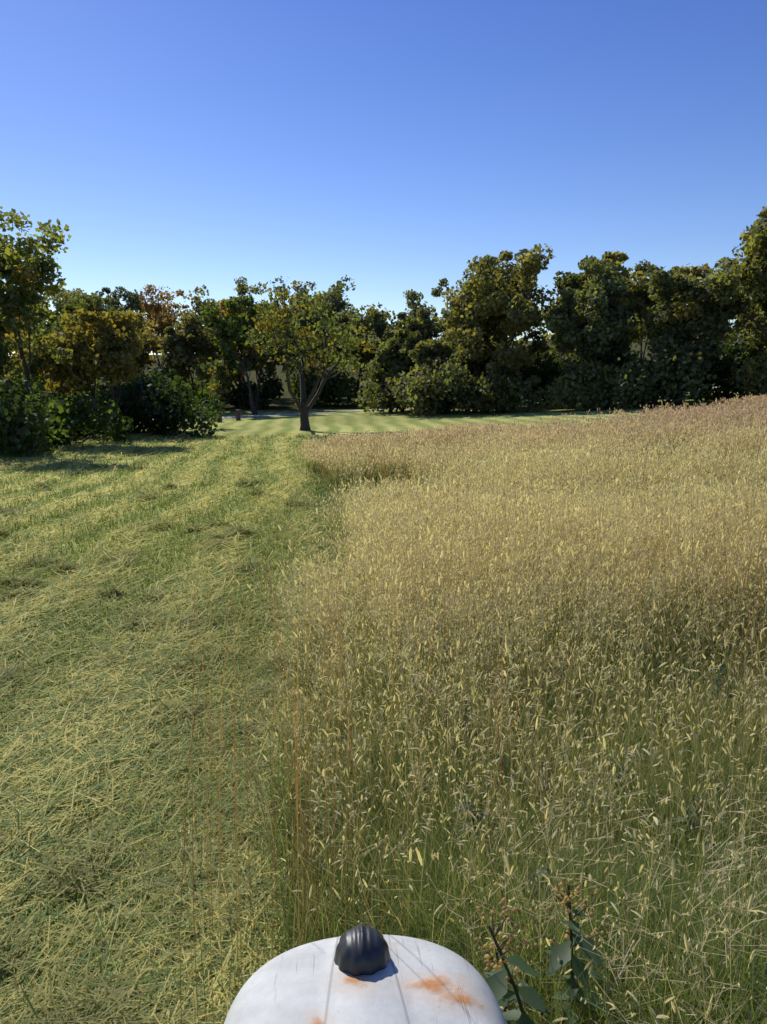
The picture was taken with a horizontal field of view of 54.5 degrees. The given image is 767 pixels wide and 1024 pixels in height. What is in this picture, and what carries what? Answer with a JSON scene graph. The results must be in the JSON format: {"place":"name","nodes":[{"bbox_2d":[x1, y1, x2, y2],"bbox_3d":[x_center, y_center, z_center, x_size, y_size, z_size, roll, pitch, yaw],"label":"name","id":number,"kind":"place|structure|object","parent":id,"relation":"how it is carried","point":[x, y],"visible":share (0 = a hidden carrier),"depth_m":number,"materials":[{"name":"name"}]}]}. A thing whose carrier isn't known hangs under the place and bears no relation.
{"place":"outdoors","nodes":[
{"label":"outdoors","id":0,"kind":"place"},
{"bbox_2d":[0,328,764,956],"bbox_3d":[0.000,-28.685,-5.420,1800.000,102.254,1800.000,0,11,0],"label":"ground","id":1,"kind":"structure","parent":0,"point":[346,418],"depth_m":40.34,"materials":[{"name":"green plant"}]},
{"bbox_2d":[0,378,32,400],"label":"shrub","id":2,"kind":"object","parent":1,"relation":"on","point":[12,383],"visible":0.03,"depth_m":38.16,"materials":[{"name":"green plant"}]},
{"bbox_2d":[1,309,33,382],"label":"tree","id":3,"kind":"object","parent":1,"relation":"on","point":[12,372],"visible":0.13,"depth_m":47.47,"materials":[{"name":"green plant"}]},
{"bbox_2d":[1,317,36,377],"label":"tree","id":4,"kind":"object","parent":1,"relation":"on","point":[19,354],"depth_m":83.05,"materials":[{"name":"green plant"}]},
{"bbox_2d":[0,286,39,378],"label":"tree","id":5,"kind":"object","parent":1,"relation":"on","point":[4,348],"visible":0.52,"depth_m":39.49,"materials":[{"name":"green plant"}]},
{"bbox_2d":[3,368,41,384],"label":"shrub","id":6,"kind":"object","parent":1,"relation":"on","point":[18,376],"visible":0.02,"depth_m":82.19,"materials":[{"name":"green plant"}]},
{"bbox_2d":[0,206,72,448],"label":"tree","id":7,"kind":"object","parent":1,"relation":"on","point":[26,277],"visible":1,"depth_m":33.14,"materials":[{"name":"green plant"}]},
{"bbox_2d":[0,375,73,456],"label":"shrub","id":8,"kind":"object","parent":1,"relation":"on","point":[20,424],"visible":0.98,"depth_m":32.35,"materials":[{"name":"green plant"}]},
{"bbox_2d":[5,374,75,401],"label":"shrub","id":9,"kind":"object","parent":1,"relation":"on","point":[43,382],"visible":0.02,"depth_m":48.99,"materials":[{"name":"green plant"}]},
{"bbox_2d":[9,290,98,394],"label":"tree","id":10,"kind":"object","parent":1,"relation":"on","point":[35,365],"visible":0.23,"depth_m":52.41,"materials":[{"name":"green plant"}]},
{"bbox_2d":[13,378,104,437],"bbox_3d":[-18.941,-6.061,43.795,6.802,3.708,7.287,-9,14,-41],"label":"shrub","id":11,"kind":"object","parent":1,"relation":"on","point":[63,396],"visible":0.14,"depth_m":43.35,"materials":[{"name":"green plant"}]},
{"bbox_2d":[43,284,92,331],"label":"tree","id":12,"kind":"object","parent":1,"relation":"on","point":[55,303],"visible":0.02,"depth_m":101.25,"materials":[{"name":"green plant"}]},
{"bbox_2d":[13,395,133,446],"bbox_3d":[-16.058,-4.779,38.763,6.114,2.670,6.808,7,13,32],"label":"shrub","id":13,"kind":"object","parent":1,"relation":"on","point":[98,420],"visible":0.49,"depth_m":37.66,"materials":[{"name":"green plant"}]},
{"bbox_2d":[24,292,144,395],"bbox_3d":[-18.256,-9.456,48.130,6.871,9.043,7.026,2,11,12],"label":"tree","id":14,"kind":"object","parent":1,"relation":"on","point":[90,304],"visible":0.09,"depth_m":46.18,"materials":[{"name":"green plant"}]},
{"bbox_2d":[75,378,108,399],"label":"shrub","id":15,"kind":"object","parent":1,"relation":"on","point":[98,387],"visible":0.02,"depth_m":82.73,"materials":[{"name":"green plant"}]},
{"bbox_2d":[36,308,149,440],"bbox_3d":[-14.998,-7.143,39.439,5.553,7.180,5.201,2,11,12],"label":"tree","id":16,"kind":"object","parent":1,"relation":"on","point":[108,348],"visible":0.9,"depth_m":38.03,"materials":[{"name":"green plant"}]},
{"bbox_2d":[54,290,152,384],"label":"tree","id":17,"kind":"object","parent":1,"relation":"on","point":[107,300],"visible":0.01,"depth_m":88.04,"materials":[{"name":"green plant"}]},
{"bbox_2d":[99,376,156,433],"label":"shrub","id":18,"kind":"object","parent":1,"relation":"on","point":[139,428],"visible":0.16,"depth_m":47.57,"materials":[{"name":"green plant"}]},
{"bbox_2d":[98,312,159,378],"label":"tree","id":19,"kind":"object","parent":1,"relation":"on","point":[144,358],"visible":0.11,"depth_m":82.66,"materials":[{"name":"green plant"}]},
{"bbox_2d":[95,375,165,403],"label":"shrub","id":20,"kind":"object","parent":1,"relation":"on","point":[105,378],"visible":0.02,"depth_m":79.48,"materials":[{"name":"green plant"}]},
{"bbox_2d":[101,286,181,379],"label":"tree","id":21,"kind":"object","parent":1,"relation":"on","point":[133,301],"visible":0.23,"depth_m":113.14,"materials":[{"name":"green plant"}]},
{"bbox_2d":[135,284,189,366],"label":"tree","id":22,"kind":"object","parent":1,"relation":"on","point":[157,308],"visible":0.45,"depth_m":104.04,"materials":[{"name":"green plant"}]},
{"bbox_2d":[118,366,224,436],"bbox_3d":[-13.040,-6.827,45.737,6.141,4.254,9.378,-2,11,-8],"label":"shrub","id":23,"kind":"object","parent":1,"relation":"on","point":[165,405],"visible":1,"depth_m":43.72,"materials":[{"name":"green plant"}]},
{"bbox_2d":[0,432,345,1023],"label":"mown grass clippings","id":24,"kind":"object","parent":1,"relation":"on","point":[36,744],"visible":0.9,"depth_m":4.42,"materials":[{"name":"green plant"}]},
{"bbox_2d":[153,314,221,407],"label":"tree","id":25,"kind":"object","parent":1,"relation":"on","point":[189,343],"visible":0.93,"depth_m":76.52,"materials":[{"name":"green plant"}]},
{"bbox_2d":[142,375,232,409],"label":"shrub","id":26,"kind":"object","parent":1,"relation":"on","point":[197,387],"visible":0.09,"depth_m":80.41,"materials":[{"name":"green plant"}]},
{"bbox_2d":[172,285,223,391],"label":"tree","id":27,"kind":"object","parent":1,"relation":"on","point":[197,304],"visible":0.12,"depth_m":89.57,"materials":[{"name":"green plant"}]},
{"bbox_2d":[217,410,240,422],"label":"wood posts","id":28,"kind":"object","parent":1,"relation":"on","point":[238,415],"visible":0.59,"depth_m":62.37,"materials":[{"name":"wood"}]},
{"bbox_2d":[199,294,275,414],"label":"path side tree","id":29,"kind":"object","parent":1,"relation":"on","point":[227,332],"visible":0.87,"depth_m":70.47,"materials":[{"name":"green plant"}]},
{"bbox_2d":[197,298,278,386],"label":"tree","id":30,"kind":"object","parent":1,"relation":"on","point":[237,377],"visible":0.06,"depth_m":83.56,"materials":[{"name":"green plant"}]},
{"bbox_2d":[217,276,270,381],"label":"tree","id":31,"kind":"object","parent":1,"relation":"on","point":[242,289],"visible":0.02,"depth_m":99.50,"materials":[{"name":"green plant"}]},
{"bbox_2d":[219,373,284,408],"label":"shrub","id":32,"kind":"object","parent":1,"relation":"on","point":[271,388],"visible":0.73,"depth_m":81.81,"materials":[{"name":"green plant"}]},
{"bbox_2d":[208,302,301,409],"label":"tree","id":33,"kind":"object","parent":1,"relation":"on","point":[269,368],"visible":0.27,"depth_m":77.21,"materials":[{"name":"green plant"}]},
{"bbox_2d":[273,292,332,369],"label":"tree","id":34,"kind":"object","parent":1,"relation":"on","point":[298,301],"visible":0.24,"depth_m":86.28,"materials":[{"name":"green plant"}]},
{"bbox_2d":[280,281,340,367],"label":"tree","id":35,"kind":"object","parent":1,"relation":"on","point":[298,289],"visible":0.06,"depth_m":110.68,"materials":[{"name":"green plant"}]},
{"bbox_2d":[240,274,389,430],"bbox_3d":[-4.334,-9.715,46.398,9.540,9.610,7.368,-1,11,-4],"label":"lone tree","id":36,"kind":"object","parent":1,"relation":"on","point":[310,338],"visible":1,"depth_m":45.21,"materials":[{"name":"green plant"}]},
{"bbox_2d":[285,365,364,406],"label":"shrub","id":37,"kind":"object","parent":1,"relation":"on","point":[335,387],"visible":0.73,"depth_m":83.07,"materials":[{"name":"green plant"}]},
{"bbox_2d":[303,280,359,397],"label":"tree","id":38,"kind":"object","parent":1,"relation":"on","point":[337,303],"visible":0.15,"depth_m":95.78,"materials":[{"name":"green plant"}]},
{"bbox_2d":[326,310,388,404],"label":"tree","id":39,"kind":"object","parent":1,"relation":"on","point":[343,318],"visible":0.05,"depth_m":84.84,"materials":[{"name":"green plant"}]},
{"bbox_2d":[333,302,391,406],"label":"tree","id":40,"kind":"object","parent":1,"relation":"on","point":[379,325],"visible":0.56,"depth_m":80.02,"materials":[{"name":"green plant"}]},
{"bbox_2d":[224,923,505,1023],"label":"tractor","id":41,"kind":"object","parent":1,"relation":"on","point":[361,973],"visible":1,"depth_m":1.24,"materials":[{"name":"paint"}]},
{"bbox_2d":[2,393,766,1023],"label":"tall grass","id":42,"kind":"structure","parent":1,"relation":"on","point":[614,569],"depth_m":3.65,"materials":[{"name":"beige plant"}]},
{"bbox_2d":[355,372,415,412],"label":"shrub","id":43,"kind":"object","parent":1,"relation":"on","point":[380,400],"visible":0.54,"depth_m":62.33,"materials":[{"name":"green plant"}]},
{"bbox_2d":[360,328,428,410],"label":"tree","id":44,"kind":"object","parent":1,"relation":"on","point":[394,358],"visible":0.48,"depth_m":62.95,"materials":[{"name":"green plant"}]},
{"bbox_2d":[377,307,439,352],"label":"tree","id":45,"kind":"object","parent":1,"relation":"on","point":[423,324],"visible":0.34,"depth_m":76.14,"materials":[{"name":"green plant"}]},
{"bbox_2d":[384,289,440,340],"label":"tree","id":46,"kind":"object","parent":1,"relation":"on","point":[413,298],"visible":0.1,"depth_m":85.42,"materials":[{"name":"green plant"}]},
{"bbox_2d":[384,356,455,415],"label":"shrub","id":47,"kind":"object","parent":1,"relation":"on","point":[423,410],"visible":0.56,"depth_m":58.21,"materials":[{"name":"green plant"}]},
{"bbox_2d":[408,338,456,410],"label":"tree","id":48,"kind":"object","parent":1,"relation":"on","point":[421,350],"visible":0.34,"depth_m":60.13,"materials":[{"name":"green plant"}]},
{"bbox_2d":[391,357,496,413],"bbox_3d":[4.983,-9.932,58.449,8.846,4.712,6.548,-10,15,-43],"label":"shrub","id":49,"kind":"object","parent":1,"relation":"on","point":[451,373],"visible":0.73,"depth_m":56.86,"materials":[{"name":"green plant"}]},
{"bbox_2d":[423,278,470,338],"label":"tree","id":50,"kind":"object","parent":1,"relation":"on","point":[441,323],"visible":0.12,"depth_m":96.34,"materials":[{"name":"green plant"}]},
{"bbox_2d":[441,310,492,348],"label":"tree","id":51,"kind":"object","parent":1,"relation":"on","point":[443,332],"visible":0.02,"depth_m":72.53,"materials":[{"name":"green plant"}]},
{"bbox_2d":[451,322,505,407],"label":"tree","id":52,"kind":"object","parent":1,"relation":"on","point":[469,364],"visible":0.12,"depth_m":59.09,"materials":[{"name":"green plant"}]},
{"bbox_2d":[447,254,535,406],"bbox_3d":[8.730,-15.857,65.675,6.876,13.334,10.012,-2,11,-11],"label":"tree","id":53,"kind":"object","parent":1,"relation":"on","point":[491,260],"visible":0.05,"depth_m":63.35,"materials":[{"name":"green plant"}]},
{"bbox_2d":[453,363,546,413],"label":"shrub","id":54,"kind":"object","parent":1,"relation":"on","point":[493,382],"visible":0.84,"depth_m":55.65,"materials":[{"name":"green plant"}]},
{"bbox_2d":[439,244,562,411],"bbox_3d":[8.331,-13.865,57.483,10.966,12.538,7.624,8,13,35],"label":"tree","id":55,"kind":"object","parent":1,"relation":"on","point":[510,310],"visible":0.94,"depth_m":55.50,"materials":[{"name":"green plant"}]},
{"bbox_2d":[476,360,544,406],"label":"shrub","id":56,"kind":"object","parent":1,"relation":"on","point":[482,368],"visible":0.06,"depth_m":61.24,"materials":[{"name":"green plant"}]},
{"bbox_2d":[500,271,554,360],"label":"tree","id":57,"kind":"object","parent":1,"relation":"on","point":[537,344],"visible":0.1,"depth_m":75.18,"materials":[{"name":"green plant"}]},
{"bbox_2d":[509,349,567,405],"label":"shrub","id":58,"kind":"object","parent":1,"relation":"on","point":[545,365],"visible":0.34,"depth_m":61.07,"materials":[{"name":"green plant"}]},
{"bbox_2d":[541,271,589,357],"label":"tree","id":59,"kind":"object","parent":1,"relation":"on","point":[572,280],"visible":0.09,"depth_m":61.69,"materials":[{"name":"green plant"}]},
{"bbox_2d":[535,303,613,350],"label":"tree","id":60,"kind":"object","parent":1,"relation":"on","point":[549,323],"depth_m":84.70,"materials":[{"name":"green plant"}]},
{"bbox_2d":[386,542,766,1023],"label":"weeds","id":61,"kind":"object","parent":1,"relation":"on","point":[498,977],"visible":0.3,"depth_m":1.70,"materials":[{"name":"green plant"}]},
{"bbox_2d":[545,257,644,398],"bbox_3d":[15.395,-13.005,54.654,7.515,10.935,6.993,-10,15,-43],"label":"tree","id":62,"kind":"object","parent":1,"relation":"on","point":[604,327],"visible":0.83,"depth_m":53.17,"materials":[{"name":"green plant"}]},
{"bbox_2d":[540,360,651,410],"bbox_3d":[15.185,-8.968,52.806,8.340,3.634,5.388,3,11,16],"label":"shrub","id":63,"kind":"object","parent":1,"relation":"on","point":[570,388],"visible":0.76,"depth_m":51.96,"materials":[{"name":"green plant"}]},
{"bbox_2d":[543,259,648,346],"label":"tree","id":64,"kind":"object","parent":1,"relation":"on","point":[637,337],"visible":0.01,"depth_m":70.10,"materials":[{"name":"green plant"}]},
{"bbox_2d":[547,348,653,404],"bbox_3d":[17.470,-10.625,58.214,8.746,4.871,7.279,0,11,0],"label":"shrub","id":65,"kind":"object","parent":1,"relation":"on","point":[603,366],"visible":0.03,"depth_m":56.84,"materials":[{"name":"green plant"}]},
{"bbox_2d":[547,250,656,353],"bbox_3d":[17.662,-14.656,60.031,8.044,12.202,8.335,6,12,29],"label":"tree","id":66,"kind":"object","parent":1,"relation":"on","point":[637,294],"visible":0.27,"depth_m":57.82,"materials":[{"name":"green plant"}]},
{"bbox_2d":[617,259,665,363],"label":"tree","id":67,"kind":"object","parent":1,"relation":"on","point":[648,268],"visible":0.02,"depth_m":78.60,"materials":[{"name":"green plant"}]},
{"bbox_2d":[609,338,716,407],"bbox_3d":[18.330,-9.403,50.045,6.325,5.003,7.110,0,11,0],"label":"shrub","id":68,"kind":"object","parent":1,"relation":"on","point":[652,378],"visible":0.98,"depth_m":49.12,"materials":[{"name":"green plant"}]},
{"bbox_2d":[638,263,715,347],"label":"tree","id":69,"kind":"object","parent":1,"relation":"on","point":[698,273],"visible":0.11,"depth_m":66.56,"materials":[{"name":"green plant"}]},
{"bbox_2d":[635,269,750,405],"bbox_3d":[20.762,-11.741,50.885,6.560,9.295,6.884,-4,12,-22],"label":"tree","id":70,"kind":"object","parent":1,"relation":"on","point":[676,322],"visible":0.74,"depth_m":49.32,"materials":[{"name":"green plant"}]},
{"bbox_2d":[684,334,757,400],"bbox_3d":[25.254,-10.953,56.789,7.430,5.130,10.452,7,13,33],"label":"shrub","id":71,"kind":"object","parent":1,"relation":"on","point":[711,382],"visible":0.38,"depth_m":54.27,"materials":[{"name":"green plant"}]},
{"bbox_2d":[677,206,766,367],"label":"tree","id":72,"kind":"object","parent":1,"relation":"on","point":[752,268],"visible":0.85,"depth_m":47.85,"materials":[{"name":"green plant"}]},
{"bbox_2d":[711,257,754,347],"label":"tree","id":73,"kind":"object","parent":1,"relation":"on","point":[737,323],"visible":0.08,"depth_m":71.27,"materials":[{"name":"green plant"}]},
{"bbox_2d":[710,336,760,399],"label":"shrub","id":74,"kind":"object","parent":1,"relation":"on","point":[738,352],"visible":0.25,"depth_m":52.01,"materials":[{"name":"green plant"}]},
{"bbox_2d":[727,348,766,399],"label":"shrub","id":75,"kind":"object","parent":1,"relation":"on","point":[755,383],"visible":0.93,"depth_m":47.61,"materials":[{"name":"green plant"}]},
{"bbox_2d":[742,256,759,332],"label":"tree","id":76,"kind":"object","parent":1,"relation":"on","point":[748,310],"visible":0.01,"depth_m":63.86,"materials":[{"name":"green plant"}]},
{"bbox_2d":[737,262,766,321],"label":"tree","id":77,"kind":"object","parent":1,"relation":"on","point":[762,302],"visible":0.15,"depth_m":51.50,"materials":[{"name":"green plant"}]},
{"bbox_2d":[0,0,766,355],"label":"sky","id":78,"kind":"structure","parent":0,"point":[389,146],"materials":[{"name":"blue"}]},
{"bbox_2d":[196,387,716,417],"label":"gravel path","id":79,"kind":"structure","parent":0,"point":[297,413],"depth_m":69.63,"materials":[{"name":"grey gravel"}]}
]}

